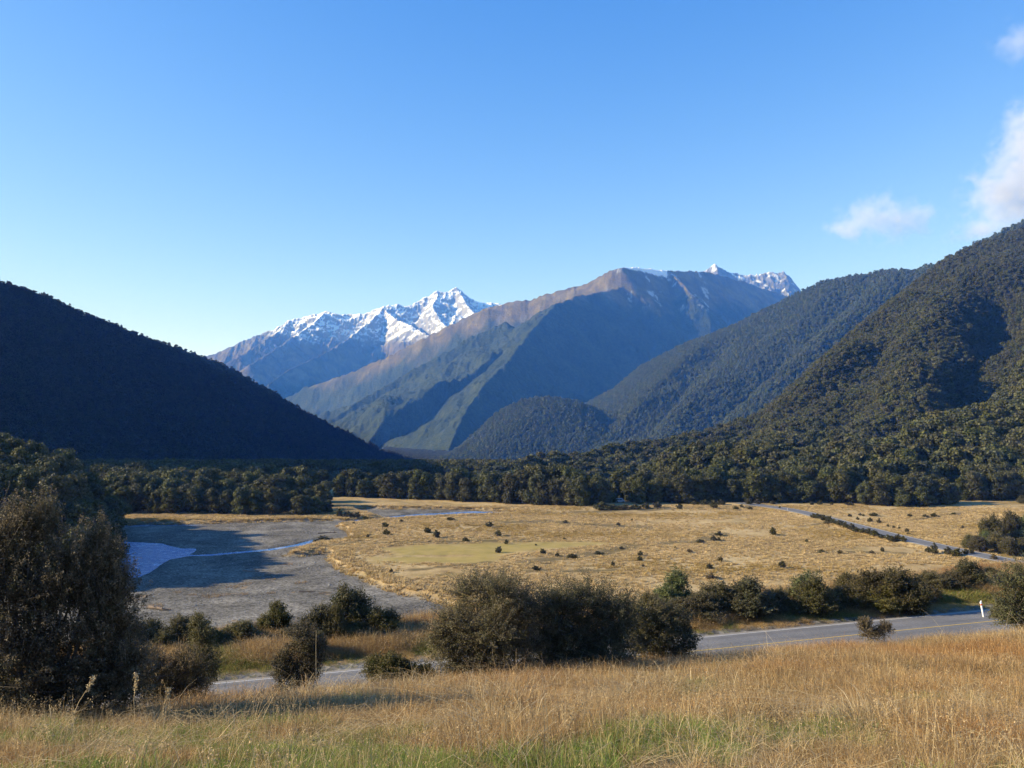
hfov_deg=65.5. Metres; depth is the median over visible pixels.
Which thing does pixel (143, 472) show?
beech tree
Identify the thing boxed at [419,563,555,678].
shrub
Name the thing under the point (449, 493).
beech tree
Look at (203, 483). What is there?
beech tree
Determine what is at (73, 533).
beech tree
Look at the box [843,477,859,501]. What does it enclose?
beech tree
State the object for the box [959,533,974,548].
shrub
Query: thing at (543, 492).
beech tree
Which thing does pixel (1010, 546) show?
shrub
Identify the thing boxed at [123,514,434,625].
river stones
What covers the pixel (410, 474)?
beech tree
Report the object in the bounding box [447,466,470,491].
beech tree
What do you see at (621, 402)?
forest
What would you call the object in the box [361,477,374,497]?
beech tree
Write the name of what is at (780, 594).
shrub
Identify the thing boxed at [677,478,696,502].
beech tree
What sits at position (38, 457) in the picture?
beech tree
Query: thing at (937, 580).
shrub
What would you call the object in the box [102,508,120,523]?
beech tree
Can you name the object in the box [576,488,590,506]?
beech tree
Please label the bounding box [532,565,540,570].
shrub
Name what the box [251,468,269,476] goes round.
beech tree
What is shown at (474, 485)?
beech tree
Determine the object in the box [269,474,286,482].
beech tree
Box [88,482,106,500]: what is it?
beech tree
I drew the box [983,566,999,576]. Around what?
shrub
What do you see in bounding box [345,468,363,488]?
beech tree
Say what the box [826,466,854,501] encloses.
beech tree
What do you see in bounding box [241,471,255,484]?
beech tree
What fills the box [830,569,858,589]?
shrub
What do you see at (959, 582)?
shrub
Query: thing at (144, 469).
beech tree
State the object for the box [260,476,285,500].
beech tree
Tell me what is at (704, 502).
shrub
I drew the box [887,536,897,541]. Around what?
shrub
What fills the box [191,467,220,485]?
beech tree
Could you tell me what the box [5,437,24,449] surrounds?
beech tree
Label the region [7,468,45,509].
beech tree
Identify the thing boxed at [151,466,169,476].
beech tree
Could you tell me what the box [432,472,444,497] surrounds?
beech tree
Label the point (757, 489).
beech tree
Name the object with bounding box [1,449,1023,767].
ground
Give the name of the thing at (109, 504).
beech tree
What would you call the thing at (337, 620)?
shrub
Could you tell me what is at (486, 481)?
beech tree
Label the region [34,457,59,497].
beech tree
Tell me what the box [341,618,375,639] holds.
shrub
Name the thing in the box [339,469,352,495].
beech tree
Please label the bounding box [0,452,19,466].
beech tree
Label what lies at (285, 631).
shrub
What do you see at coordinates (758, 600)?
shrub
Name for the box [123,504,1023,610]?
tussock grass
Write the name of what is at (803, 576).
shrub
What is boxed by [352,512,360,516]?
shrub
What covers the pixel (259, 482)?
beech tree
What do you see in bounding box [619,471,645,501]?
beech tree
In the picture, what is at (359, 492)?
beech tree
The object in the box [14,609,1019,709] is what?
road
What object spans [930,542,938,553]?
shrub
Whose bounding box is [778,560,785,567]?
shrub
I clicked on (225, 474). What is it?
beech tree
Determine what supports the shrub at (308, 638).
on the ground at (251, 599)
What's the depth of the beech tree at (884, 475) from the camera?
395.22 m
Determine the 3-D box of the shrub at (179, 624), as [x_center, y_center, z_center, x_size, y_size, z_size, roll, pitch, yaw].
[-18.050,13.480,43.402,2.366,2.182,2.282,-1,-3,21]
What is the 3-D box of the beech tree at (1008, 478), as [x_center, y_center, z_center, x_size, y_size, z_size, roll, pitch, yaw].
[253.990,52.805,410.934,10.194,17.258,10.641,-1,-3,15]
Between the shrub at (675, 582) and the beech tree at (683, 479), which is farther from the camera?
the beech tree at (683, 479)
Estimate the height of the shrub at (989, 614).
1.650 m
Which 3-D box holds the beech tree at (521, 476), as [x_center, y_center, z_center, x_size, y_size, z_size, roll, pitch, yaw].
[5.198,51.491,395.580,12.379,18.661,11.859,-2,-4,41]
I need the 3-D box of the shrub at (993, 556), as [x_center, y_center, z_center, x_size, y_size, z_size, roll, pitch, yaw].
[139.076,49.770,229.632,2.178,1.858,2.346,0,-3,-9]
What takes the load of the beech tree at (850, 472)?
on the hill at (973, 369)
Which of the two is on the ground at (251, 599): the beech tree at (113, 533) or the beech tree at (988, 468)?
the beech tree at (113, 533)
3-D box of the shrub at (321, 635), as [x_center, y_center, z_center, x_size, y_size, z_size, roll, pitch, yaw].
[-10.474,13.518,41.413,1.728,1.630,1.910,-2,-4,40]
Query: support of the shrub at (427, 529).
on the ground at (251, 599)
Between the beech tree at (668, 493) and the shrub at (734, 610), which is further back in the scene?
the beech tree at (668, 493)
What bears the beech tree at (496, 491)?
on the ground at (251, 599)
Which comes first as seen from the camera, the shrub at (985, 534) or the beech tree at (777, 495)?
the shrub at (985, 534)
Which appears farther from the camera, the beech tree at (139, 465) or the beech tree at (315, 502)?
the beech tree at (139, 465)
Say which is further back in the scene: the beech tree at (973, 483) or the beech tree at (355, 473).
the beech tree at (355, 473)
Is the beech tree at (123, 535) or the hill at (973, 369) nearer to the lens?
the beech tree at (123, 535)
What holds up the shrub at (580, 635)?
on the ground at (251, 599)
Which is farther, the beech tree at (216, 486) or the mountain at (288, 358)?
the mountain at (288, 358)
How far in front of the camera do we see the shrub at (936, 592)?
53.88 m
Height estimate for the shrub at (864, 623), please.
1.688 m
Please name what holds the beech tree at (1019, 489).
on the hill at (973, 369)
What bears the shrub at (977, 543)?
on the ground at (251, 599)
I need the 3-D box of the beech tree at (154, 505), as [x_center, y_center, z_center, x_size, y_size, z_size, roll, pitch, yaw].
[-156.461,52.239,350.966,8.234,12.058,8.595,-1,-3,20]
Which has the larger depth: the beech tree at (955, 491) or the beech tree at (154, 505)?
the beech tree at (955, 491)
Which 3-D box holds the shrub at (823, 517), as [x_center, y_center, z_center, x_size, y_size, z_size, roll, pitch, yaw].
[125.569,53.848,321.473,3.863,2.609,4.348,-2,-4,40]
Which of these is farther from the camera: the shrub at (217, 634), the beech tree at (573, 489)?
the beech tree at (573, 489)
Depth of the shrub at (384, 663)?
25.88 m
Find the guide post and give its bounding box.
[980,601,984,616]
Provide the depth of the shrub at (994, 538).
245.91 m
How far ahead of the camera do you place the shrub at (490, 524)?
305.32 m
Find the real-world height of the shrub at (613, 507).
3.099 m
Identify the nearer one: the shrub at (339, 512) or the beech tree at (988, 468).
the shrub at (339, 512)
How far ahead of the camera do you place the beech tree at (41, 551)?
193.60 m
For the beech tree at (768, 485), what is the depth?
399.48 m
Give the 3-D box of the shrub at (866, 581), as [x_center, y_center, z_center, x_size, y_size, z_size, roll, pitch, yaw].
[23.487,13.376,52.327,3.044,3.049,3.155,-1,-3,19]
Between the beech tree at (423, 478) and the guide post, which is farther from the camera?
the beech tree at (423, 478)
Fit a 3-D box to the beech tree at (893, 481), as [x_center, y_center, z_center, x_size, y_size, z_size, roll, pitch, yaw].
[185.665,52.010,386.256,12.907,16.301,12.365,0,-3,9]
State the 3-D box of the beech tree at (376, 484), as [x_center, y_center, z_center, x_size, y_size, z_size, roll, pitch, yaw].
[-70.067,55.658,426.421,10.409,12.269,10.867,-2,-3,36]
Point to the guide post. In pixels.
(982, 610)
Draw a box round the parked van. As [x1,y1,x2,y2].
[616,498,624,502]
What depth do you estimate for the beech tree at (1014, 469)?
417.34 m
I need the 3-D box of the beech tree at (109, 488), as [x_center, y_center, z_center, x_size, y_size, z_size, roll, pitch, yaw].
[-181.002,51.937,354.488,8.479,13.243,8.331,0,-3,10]
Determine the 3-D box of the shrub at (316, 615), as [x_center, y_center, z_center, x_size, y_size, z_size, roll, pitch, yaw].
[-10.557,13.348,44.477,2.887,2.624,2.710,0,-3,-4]
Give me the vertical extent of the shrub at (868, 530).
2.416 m
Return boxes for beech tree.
[0,432,12,440]
[0,438,17,456]
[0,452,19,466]
[0,460,15,482]
[0,463,28,497]
[0,488,8,511]
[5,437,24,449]
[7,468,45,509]
[8,446,36,465]
[14,457,33,465]
[21,442,32,453]
[23,464,43,490]
[28,439,48,453]
[28,473,78,523]
[30,452,57,475]
[32,542,54,579]
[33,494,69,533]
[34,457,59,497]
[40,450,54,456]
[45,454,74,475]
[53,448,82,473]
[54,502,94,541]
[61,470,91,500]
[61,525,94,564]
[63,474,87,501]
[65,460,80,472]
[72,458,83,470]
[76,498,101,522]
[79,511,98,526]
[80,471,104,496]
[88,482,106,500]
[89,463,111,473]
[96,517,129,560]
[98,511,121,541]
[100,469,120,478]
[101,486,112,494]
[102,497,127,526]
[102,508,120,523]
[103,471,124,491]
[105,494,132,525]
[107,470,137,491]
[107,532,123,566]
[108,466,125,470]
[112,485,133,509]
[115,467,138,485]
[116,515,126,541]
[122,461,149,470]
[123,483,146,512]
[126,471,145,501]
[127,470,153,482]
[137,467,151,472]
[137,473,165,508]
[145,489,167,513]
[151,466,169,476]
[158,470,182,487]
[159,476,182,510]
[159,487,186,512]
[171,467,194,477]
[177,483,195,511]
[178,475,193,488]
[178,481,195,493]
[181,486,205,512]
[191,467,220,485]
[195,474,212,510]
[199,487,222,512]
[208,481,223,509]
[211,499,219,513]
[212,476,226,489]
[218,478,236,493]
[218,489,234,513]
[219,471,232,477]
[228,468,243,478]
[230,471,247,484]
[230,484,252,514]
[233,482,249,493]
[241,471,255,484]
[246,489,265,514]
[247,473,266,488]
[248,474,269,503]
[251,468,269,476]
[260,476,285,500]
[261,486,282,514]
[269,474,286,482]
[273,488,287,513]
[275,482,297,511]
[281,474,294,492]
[285,490,298,512]
[289,494,306,514]
[291,477,307,494]
[291,487,301,494]
[297,475,312,488]
[299,495,313,513]
[303,488,315,496]
[310,496,324,513]
[313,484,327,506]
[321,480,333,500]
[323,500,333,512]
[330,473,345,496]
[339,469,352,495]
[344,477,355,496]
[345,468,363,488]
[355,479,368,497]
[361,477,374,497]
[363,472,372,481]
[371,477,386,497]
[378,472,398,497]
[394,471,408,498]
[404,469,420,497]
[406,476,422,499]
[410,469,432,497]
[427,477,437,498]
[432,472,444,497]
[434,476,445,499]
[442,471,461,500]
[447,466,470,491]
[456,477,473,501]
[467,473,475,481]
[470,476,482,501]
[476,470,499,501]
[478,469,492,499]
[489,476,504,502]
[498,472,519,503]
[511,469,529,503]
[522,472,548,504]
[523,463,548,486]
[531,481,550,504]
[544,472,554,481]
[545,463,564,481]
[547,479,563,504]
[556,475,572,504]
[560,465,576,503]
[564,478,588,505]
[568,468,587,478]
[571,475,592,505]
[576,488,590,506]
[584,475,592,493]
[588,474,612,504]
[605,468,627,495]
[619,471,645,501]
[628,476,649,503]
[637,466,653,500]
[647,477,663,503]
[654,471,671,501]
[662,474,675,502]
[666,461,684,477]
[670,472,690,503]
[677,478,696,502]
[685,468,702,486]
[691,474,706,502]
[698,476,717,501]
[704,465,729,491]
[709,474,728,501]
[723,478,741,501]
[728,472,734,479]
[729,466,750,500]
[737,478,752,501]
[742,469,769,502]
[754,467,770,475]
[761,475,773,500]
[765,477,785,502]
[777,470,801,502]
[781,465,797,484]
[791,468,818,502]
[801,465,818,501]
[809,476,828,502]
[815,466,839,502]
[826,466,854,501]
[837,465,856,501]
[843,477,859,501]
[852,472,868,493]
[855,480,873,504]
[864,477,891,505]
[875,471,895,488]
[885,474,904,505]
[893,487,911,506]
[899,474,923,505]
[908,471,927,487]
[910,486,931,506]
[913,475,939,504]
[927,473,939,503]
[930,477,952,504]
[948,482,963,503]
[955,476,972,500]
[959,465,973,479]
[963,470,989,499]
[974,462,1001,488]
[975,471,989,488]
[978,478,987,499]
[986,472,1008,499]
[996,461,1010,470]
[997,470,1015,499]
[1006,465,1020,472]
[1007,470,1023,499]
[1015,468,1023,494]
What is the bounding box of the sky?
[0,0,1023,356]
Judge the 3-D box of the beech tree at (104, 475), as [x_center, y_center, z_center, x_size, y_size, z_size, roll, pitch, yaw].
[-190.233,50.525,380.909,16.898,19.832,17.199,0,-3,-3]
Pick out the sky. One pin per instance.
(205, 177)
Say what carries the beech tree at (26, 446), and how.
on the ground at (251, 599)
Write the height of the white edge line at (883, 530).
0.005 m
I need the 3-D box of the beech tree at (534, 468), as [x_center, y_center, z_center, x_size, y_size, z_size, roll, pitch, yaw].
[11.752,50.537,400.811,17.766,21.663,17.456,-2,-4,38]
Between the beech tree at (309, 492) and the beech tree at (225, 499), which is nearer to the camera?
the beech tree at (225, 499)
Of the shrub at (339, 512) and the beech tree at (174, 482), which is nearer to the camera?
the shrub at (339, 512)
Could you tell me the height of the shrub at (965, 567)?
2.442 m
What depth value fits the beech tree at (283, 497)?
350.09 m
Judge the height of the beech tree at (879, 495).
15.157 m
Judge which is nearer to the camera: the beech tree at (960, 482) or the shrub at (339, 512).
the shrub at (339, 512)
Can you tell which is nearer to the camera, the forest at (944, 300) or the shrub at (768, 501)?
the shrub at (768, 501)
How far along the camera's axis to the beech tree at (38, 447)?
286.68 m
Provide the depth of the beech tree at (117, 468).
399.70 m
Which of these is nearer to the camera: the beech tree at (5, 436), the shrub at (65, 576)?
the shrub at (65, 576)
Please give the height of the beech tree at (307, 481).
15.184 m
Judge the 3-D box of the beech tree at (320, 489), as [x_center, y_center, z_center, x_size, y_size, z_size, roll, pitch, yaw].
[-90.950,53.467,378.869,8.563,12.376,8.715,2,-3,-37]
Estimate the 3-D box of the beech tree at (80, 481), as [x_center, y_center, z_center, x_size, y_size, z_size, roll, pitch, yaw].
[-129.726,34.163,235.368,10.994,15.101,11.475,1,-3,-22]
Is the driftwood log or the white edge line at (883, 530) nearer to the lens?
the driftwood log
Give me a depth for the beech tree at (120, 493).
349.18 m
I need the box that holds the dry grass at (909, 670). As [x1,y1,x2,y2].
[0,612,1023,767]
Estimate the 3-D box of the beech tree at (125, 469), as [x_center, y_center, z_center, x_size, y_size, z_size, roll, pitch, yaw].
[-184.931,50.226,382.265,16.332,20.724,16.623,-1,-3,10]
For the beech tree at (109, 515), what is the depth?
230.96 m
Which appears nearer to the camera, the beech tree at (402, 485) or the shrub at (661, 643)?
the shrub at (661, 643)
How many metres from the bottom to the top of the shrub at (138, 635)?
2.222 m
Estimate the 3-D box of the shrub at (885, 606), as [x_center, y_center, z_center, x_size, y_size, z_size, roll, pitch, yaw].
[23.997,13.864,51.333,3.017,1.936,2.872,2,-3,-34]
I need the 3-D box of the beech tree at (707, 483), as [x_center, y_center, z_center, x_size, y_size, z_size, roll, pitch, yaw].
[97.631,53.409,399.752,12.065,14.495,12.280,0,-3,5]
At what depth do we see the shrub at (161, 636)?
42.15 m
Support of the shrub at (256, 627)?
on the ground at (251, 599)
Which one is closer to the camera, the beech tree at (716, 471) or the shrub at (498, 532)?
the shrub at (498, 532)
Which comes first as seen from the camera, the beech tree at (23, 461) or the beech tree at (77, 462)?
the beech tree at (23, 461)
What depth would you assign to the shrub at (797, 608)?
50.22 m
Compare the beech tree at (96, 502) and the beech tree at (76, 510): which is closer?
the beech tree at (76, 510)
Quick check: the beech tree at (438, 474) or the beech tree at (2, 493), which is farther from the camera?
the beech tree at (438, 474)
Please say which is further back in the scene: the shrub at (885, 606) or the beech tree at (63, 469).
the beech tree at (63, 469)
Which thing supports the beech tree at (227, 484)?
on the ground at (251, 599)
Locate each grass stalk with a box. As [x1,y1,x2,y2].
[71,675,96,720]
[132,672,139,718]
[162,686,170,719]
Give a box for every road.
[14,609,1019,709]
[735,502,1023,562]
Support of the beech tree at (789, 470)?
on the ground at (251, 599)
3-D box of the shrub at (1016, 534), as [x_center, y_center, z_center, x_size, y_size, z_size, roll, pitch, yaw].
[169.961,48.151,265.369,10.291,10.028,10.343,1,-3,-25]
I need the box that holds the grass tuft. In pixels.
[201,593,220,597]
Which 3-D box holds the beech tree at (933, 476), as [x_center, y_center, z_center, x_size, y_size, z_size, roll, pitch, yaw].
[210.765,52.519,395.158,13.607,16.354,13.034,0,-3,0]
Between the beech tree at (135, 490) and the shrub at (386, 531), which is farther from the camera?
the beech tree at (135, 490)
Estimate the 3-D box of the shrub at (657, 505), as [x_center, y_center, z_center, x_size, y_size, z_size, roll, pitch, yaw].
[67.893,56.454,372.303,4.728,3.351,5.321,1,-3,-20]
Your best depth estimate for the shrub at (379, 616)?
45.06 m
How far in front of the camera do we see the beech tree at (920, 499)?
376.37 m
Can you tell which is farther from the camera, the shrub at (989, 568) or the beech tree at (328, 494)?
the beech tree at (328, 494)
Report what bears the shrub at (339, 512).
on the ground at (251, 599)
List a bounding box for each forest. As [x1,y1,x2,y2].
[0,281,424,459]
[77,446,520,489]
[321,357,1023,502]
[439,395,614,459]
[440,219,1023,458]
[658,227,1023,446]
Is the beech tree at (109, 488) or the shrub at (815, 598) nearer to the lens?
the shrub at (815, 598)
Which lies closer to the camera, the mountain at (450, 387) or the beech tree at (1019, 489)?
the beech tree at (1019, 489)
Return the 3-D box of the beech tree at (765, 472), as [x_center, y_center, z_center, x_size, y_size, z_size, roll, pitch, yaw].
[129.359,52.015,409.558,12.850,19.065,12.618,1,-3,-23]
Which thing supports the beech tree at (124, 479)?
on the ground at (251, 599)
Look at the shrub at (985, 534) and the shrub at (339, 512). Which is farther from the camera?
the shrub at (339, 512)
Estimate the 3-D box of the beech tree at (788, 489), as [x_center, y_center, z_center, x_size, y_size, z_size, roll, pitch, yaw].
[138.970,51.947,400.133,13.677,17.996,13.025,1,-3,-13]
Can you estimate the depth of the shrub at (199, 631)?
23.00 m
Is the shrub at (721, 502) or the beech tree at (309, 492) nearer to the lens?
the beech tree at (309, 492)
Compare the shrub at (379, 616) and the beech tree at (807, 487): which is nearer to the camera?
the shrub at (379, 616)
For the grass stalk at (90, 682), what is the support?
on the ground at (251, 599)
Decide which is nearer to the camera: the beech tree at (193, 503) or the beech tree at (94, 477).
the beech tree at (94, 477)
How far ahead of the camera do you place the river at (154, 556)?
254.35 m
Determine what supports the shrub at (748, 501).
on the ground at (251, 599)
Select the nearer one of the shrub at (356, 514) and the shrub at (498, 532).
the shrub at (498, 532)
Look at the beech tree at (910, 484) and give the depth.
381.40 m
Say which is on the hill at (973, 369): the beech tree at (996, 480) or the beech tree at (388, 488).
the beech tree at (996, 480)
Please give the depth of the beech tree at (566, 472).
390.81 m
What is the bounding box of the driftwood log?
[148,605,170,609]
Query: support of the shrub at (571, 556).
on the ground at (251, 599)
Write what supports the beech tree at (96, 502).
on the ground at (251, 599)
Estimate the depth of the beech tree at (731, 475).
407.61 m
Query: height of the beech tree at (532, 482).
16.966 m
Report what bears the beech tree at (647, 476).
on the ground at (251, 599)
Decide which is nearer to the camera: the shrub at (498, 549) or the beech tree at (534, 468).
the shrub at (498, 549)
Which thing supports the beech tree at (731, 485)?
on the ground at (251, 599)
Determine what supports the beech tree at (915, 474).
on the ground at (251, 599)
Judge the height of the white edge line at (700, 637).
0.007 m
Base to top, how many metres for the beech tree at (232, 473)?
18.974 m
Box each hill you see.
[0,296,373,459]
[480,406,592,459]
[617,230,1010,440]
[804,280,1023,498]
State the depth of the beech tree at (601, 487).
384.08 m
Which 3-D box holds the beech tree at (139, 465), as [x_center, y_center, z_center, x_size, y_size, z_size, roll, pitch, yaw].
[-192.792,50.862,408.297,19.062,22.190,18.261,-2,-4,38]
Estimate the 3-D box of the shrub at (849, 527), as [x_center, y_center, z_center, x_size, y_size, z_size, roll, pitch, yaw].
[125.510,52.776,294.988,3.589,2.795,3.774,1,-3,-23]
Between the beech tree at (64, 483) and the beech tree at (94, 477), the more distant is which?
the beech tree at (94, 477)
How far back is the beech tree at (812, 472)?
403.55 m
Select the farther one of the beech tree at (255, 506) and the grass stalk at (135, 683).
the beech tree at (255, 506)
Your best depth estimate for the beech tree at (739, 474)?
406.49 m
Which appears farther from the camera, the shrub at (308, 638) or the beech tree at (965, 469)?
the beech tree at (965, 469)
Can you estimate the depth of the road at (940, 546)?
270.40 m
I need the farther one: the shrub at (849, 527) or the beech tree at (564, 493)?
the beech tree at (564, 493)
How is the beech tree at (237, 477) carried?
on the ground at (251, 599)
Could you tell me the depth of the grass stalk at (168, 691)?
15.52 m
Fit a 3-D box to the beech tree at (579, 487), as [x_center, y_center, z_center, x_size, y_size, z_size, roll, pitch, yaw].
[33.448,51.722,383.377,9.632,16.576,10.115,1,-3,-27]
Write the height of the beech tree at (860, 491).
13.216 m
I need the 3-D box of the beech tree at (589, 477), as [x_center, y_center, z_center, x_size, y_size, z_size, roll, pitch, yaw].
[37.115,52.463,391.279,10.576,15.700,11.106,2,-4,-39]
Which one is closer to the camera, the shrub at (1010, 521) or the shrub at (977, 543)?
the shrub at (977, 543)
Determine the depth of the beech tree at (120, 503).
300.82 m
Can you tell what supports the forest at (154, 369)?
on the hill at (290, 445)
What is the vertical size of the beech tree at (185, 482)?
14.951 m
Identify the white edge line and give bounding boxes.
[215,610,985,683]
[753,503,1009,558]
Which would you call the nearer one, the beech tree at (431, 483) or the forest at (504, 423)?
the beech tree at (431, 483)
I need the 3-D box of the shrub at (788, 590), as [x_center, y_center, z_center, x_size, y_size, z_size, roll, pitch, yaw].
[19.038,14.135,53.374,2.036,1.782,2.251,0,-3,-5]
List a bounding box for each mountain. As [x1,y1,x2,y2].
[206,287,502,398]
[285,267,787,450]
[703,264,800,296]
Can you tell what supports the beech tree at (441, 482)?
on the ground at (251, 599)
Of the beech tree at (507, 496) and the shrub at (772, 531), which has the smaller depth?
the shrub at (772, 531)
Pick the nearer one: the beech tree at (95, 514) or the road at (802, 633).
the road at (802, 633)
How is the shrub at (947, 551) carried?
on the ground at (251, 599)
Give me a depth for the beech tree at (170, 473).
380.39 m
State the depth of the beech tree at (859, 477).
402.82 m
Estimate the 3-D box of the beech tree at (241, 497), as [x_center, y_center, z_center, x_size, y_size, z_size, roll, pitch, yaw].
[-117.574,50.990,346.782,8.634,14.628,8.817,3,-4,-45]
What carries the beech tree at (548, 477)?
on the ground at (251, 599)
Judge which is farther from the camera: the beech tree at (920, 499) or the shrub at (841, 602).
the beech tree at (920, 499)
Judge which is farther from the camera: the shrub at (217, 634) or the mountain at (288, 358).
the mountain at (288, 358)
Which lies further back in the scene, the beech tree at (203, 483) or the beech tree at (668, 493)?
the beech tree at (668, 493)
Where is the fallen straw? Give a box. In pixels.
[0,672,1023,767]
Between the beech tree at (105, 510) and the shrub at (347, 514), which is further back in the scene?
the shrub at (347, 514)
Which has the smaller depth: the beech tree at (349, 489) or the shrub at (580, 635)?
the shrub at (580, 635)
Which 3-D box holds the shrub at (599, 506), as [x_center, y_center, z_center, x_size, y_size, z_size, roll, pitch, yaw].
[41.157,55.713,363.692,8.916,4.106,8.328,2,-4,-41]
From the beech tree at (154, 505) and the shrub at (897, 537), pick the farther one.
the beech tree at (154, 505)
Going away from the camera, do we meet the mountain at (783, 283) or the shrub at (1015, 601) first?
the shrub at (1015, 601)
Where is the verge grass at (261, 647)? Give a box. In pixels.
[1,559,1023,688]
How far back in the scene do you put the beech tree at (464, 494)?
403.13 m
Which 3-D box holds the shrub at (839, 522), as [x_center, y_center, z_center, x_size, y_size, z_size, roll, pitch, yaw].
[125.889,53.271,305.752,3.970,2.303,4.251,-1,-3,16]
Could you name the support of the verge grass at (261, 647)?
on the ground at (251, 599)
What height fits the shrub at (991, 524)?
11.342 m
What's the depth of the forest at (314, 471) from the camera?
516.63 m
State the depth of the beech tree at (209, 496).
348.33 m
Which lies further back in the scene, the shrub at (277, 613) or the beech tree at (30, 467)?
the beech tree at (30, 467)
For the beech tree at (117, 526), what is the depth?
225.86 m
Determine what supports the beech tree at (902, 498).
on the ground at (251, 599)
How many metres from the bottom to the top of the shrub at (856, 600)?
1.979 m
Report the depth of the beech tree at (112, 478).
366.06 m
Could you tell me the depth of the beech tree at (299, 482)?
381.97 m
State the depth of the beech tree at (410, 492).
414.57 m
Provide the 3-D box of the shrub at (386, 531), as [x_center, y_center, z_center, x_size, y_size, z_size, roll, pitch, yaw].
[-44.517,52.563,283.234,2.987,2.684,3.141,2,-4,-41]
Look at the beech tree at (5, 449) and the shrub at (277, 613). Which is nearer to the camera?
the shrub at (277, 613)
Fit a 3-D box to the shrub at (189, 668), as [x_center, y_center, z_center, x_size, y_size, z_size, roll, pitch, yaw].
[-8.997,7.868,21.207,2.251,2.204,2.063,0,-3,0]
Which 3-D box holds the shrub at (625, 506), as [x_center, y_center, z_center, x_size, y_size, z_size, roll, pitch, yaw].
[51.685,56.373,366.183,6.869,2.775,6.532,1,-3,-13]
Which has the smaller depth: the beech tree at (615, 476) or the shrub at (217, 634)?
the shrub at (217, 634)
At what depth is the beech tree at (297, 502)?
344.78 m
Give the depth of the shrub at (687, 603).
48.50 m
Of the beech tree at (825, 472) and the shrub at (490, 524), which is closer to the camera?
the shrub at (490, 524)
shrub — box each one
[0,477,173,720]
[101,620,149,645]
[136,615,165,641]
[136,639,215,706]
[146,629,181,649]
[162,613,193,643]
[185,609,222,693]
[188,619,226,645]
[217,619,258,645]
[243,622,270,638]
[255,598,294,630]
[268,616,328,694]
[276,627,296,640]
[297,600,335,637]
[297,630,328,657]
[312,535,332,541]
[317,580,375,627]
[319,601,346,639]
[336,508,342,516]
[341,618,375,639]
[343,511,352,516]
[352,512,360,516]
[359,603,403,634]
[359,650,437,682]
[382,528,390,534]
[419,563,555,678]
[424,527,431,532]
[433,530,440,537]
[484,521,493,526]
[494,530,501,535]
[495,546,501,552]
[511,567,654,670]
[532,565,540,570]
[566,554,577,558]
[592,501,610,509]
[609,504,620,509]
[619,504,630,508]
[624,591,703,659]
[630,504,641,509]
[630,589,662,608]
[641,502,649,508]
[651,563,693,601]
[652,501,661,507]
[658,598,684,618]
[671,595,707,622]
[683,589,716,611]
[693,600,728,623]
[698,577,735,614]
[700,499,709,504]
[704,572,718,578]
[709,500,718,507]
[717,499,725,504]
[721,589,756,620]
[724,574,780,621]
[744,498,751,503]
[760,497,772,502]
[763,586,796,615]
[769,527,776,534]
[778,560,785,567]
[781,597,807,614]
[782,587,798,600]
[789,568,843,608]
[791,573,841,618]
[819,514,826,519]
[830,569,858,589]
[830,585,852,610]
[832,583,873,610]
[835,520,843,525]
[844,567,888,607]
[847,523,855,529]
[855,616,896,644]
[864,528,872,533]
[864,585,908,615]
[869,530,879,535]
[873,565,933,615]
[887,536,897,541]
[895,534,900,540]
[901,580,934,614]
[913,568,954,588]
[924,583,944,601]
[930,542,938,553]
[933,573,969,591]
[940,569,972,589]
[943,546,951,554]
[944,556,991,586]
[951,548,962,556]
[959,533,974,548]
[966,534,990,551]
[976,512,1006,536]
[978,529,992,547]
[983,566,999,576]
[985,552,1023,629]
[986,529,1015,551]
[988,597,1009,617]
[990,554,997,558]
[997,537,1021,556]
[998,508,1022,538]
[1007,514,1023,540]
[1015,495,1023,503]
[1015,537,1023,552]
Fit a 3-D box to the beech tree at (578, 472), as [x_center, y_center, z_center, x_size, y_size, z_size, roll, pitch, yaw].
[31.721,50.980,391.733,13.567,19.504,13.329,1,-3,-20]
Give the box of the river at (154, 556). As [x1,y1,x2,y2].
[120,511,498,577]
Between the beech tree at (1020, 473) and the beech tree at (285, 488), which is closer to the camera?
the beech tree at (285, 488)
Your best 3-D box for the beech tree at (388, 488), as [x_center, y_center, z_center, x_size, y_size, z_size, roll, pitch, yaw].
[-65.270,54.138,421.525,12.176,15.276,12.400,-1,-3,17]
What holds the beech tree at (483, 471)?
on the ground at (251, 599)
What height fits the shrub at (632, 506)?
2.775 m
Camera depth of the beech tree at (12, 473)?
213.16 m
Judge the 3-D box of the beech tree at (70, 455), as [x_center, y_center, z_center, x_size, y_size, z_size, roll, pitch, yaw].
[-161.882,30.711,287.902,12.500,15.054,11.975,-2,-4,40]
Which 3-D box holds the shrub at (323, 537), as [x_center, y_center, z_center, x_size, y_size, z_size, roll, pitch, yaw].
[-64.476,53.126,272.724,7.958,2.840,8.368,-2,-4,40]
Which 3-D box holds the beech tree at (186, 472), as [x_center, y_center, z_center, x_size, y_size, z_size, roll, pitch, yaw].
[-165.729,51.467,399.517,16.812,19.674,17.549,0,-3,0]
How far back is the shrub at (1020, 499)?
395.12 m

